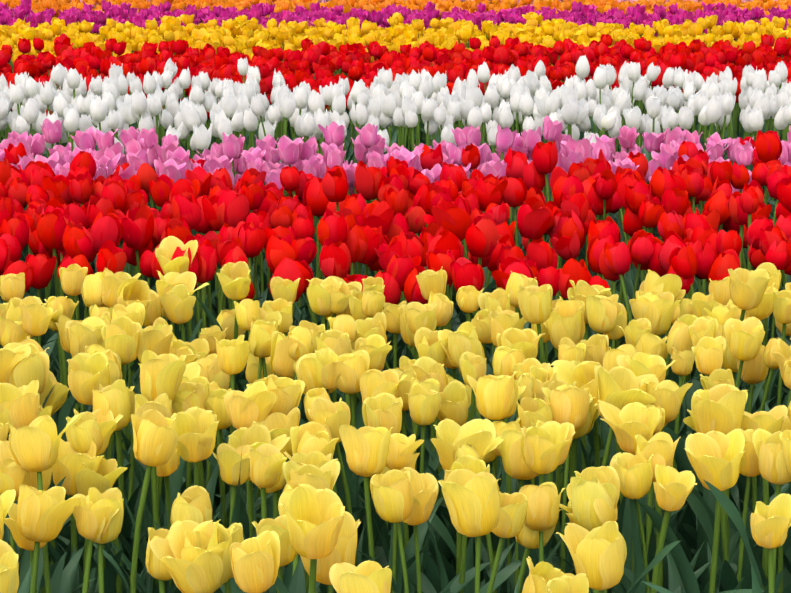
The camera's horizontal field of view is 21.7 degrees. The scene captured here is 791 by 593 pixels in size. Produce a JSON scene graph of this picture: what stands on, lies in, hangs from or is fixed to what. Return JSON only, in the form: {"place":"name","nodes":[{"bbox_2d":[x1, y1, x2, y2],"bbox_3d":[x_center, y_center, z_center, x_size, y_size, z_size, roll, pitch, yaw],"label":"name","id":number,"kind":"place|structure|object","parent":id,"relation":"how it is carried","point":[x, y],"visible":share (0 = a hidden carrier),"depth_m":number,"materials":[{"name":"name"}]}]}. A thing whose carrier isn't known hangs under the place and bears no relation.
{"place":"outdoors","nodes":[
{"label":"outdoors","id":0,"kind":"place"},
{"bbox_2d":[70,0,777,38],"bbox_3d":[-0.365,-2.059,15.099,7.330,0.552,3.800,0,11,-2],"label":"tulips","id":1,"kind":"object","parent":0,"point":[325,1],"depth_m":13.61,"materials":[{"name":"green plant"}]},
{"label":"ground","id":2,"kind":"structure","parent":0,"visible":0},
{"bbox_2d":[0,236,790,592],"bbox_3d":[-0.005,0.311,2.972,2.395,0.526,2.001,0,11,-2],"label":"tulips","id":3,"kind":"object","parent":2,"relation":"on","point":[584,464],"visible":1,"depth_m":2.81,"materials":[{"name":"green plant"}]},
{"bbox_2d":[0,130,790,433],"bbox_3d":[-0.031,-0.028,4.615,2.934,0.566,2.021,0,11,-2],"label":"tulips","id":4,"kind":"object","parent":2,"relation":"on","point":[79,215],"visible":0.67,"depth_m":4.20,"materials":[{"name":"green plant"}]},
{"bbox_2d":[0,55,790,233],"bbox_3d":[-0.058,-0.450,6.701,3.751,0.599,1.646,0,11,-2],"label":"tulips","id":5,"kind":"object","parent":2,"relation":"on","point":[577,104],"visible":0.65,"depth_m":6.42,"materials":[{"name":"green plant"}]},
{"bbox_2d":[0,33,790,168],"bbox_3d":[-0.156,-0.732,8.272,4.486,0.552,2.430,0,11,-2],"label":"tulips","id":6,"kind":"object","parent":2,"relation":"on","point":[323,61],"visible":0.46,"depth_m":8.33,"materials":[{"name":"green plant"}]},
{"bbox_2d":[0,12,790,103],"bbox_3d":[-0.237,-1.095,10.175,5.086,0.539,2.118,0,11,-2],"label":"tulips","id":7,"kind":"object","parent":2,"relation":"on","point":[235,34],"visible":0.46,"depth_m":10.03,"materials":[{"name":"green plant"}]},
{"bbox_2d":[0,0,790,61],"bbox_3d":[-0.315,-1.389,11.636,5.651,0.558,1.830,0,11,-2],"label":"tulips","id":8,"kind":"object","parent":2,"relation":"on","point":[427,14],"visible":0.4,"depth_m":11.50,"materials":[{"name":"purple plant"}]},
{"bbox_2d":[0,0,790,40],"bbox_3d":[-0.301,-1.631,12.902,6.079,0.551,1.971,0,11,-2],"label":"tulips","id":9,"kind":"object","parent":2,"relation":"on","point":[39,6],"visible":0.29,"depth_m":12.58,"materials":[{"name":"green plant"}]},
{"bbox_2d":[0,116,790,346],"bbox_3d":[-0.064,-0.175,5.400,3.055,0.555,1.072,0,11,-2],"label":"tulips","id":10,"kind":"object","parent":2,"relation":"on","point":[169,157],"visible":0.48,"depth_m":5.38,"materials":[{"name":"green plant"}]}
]}

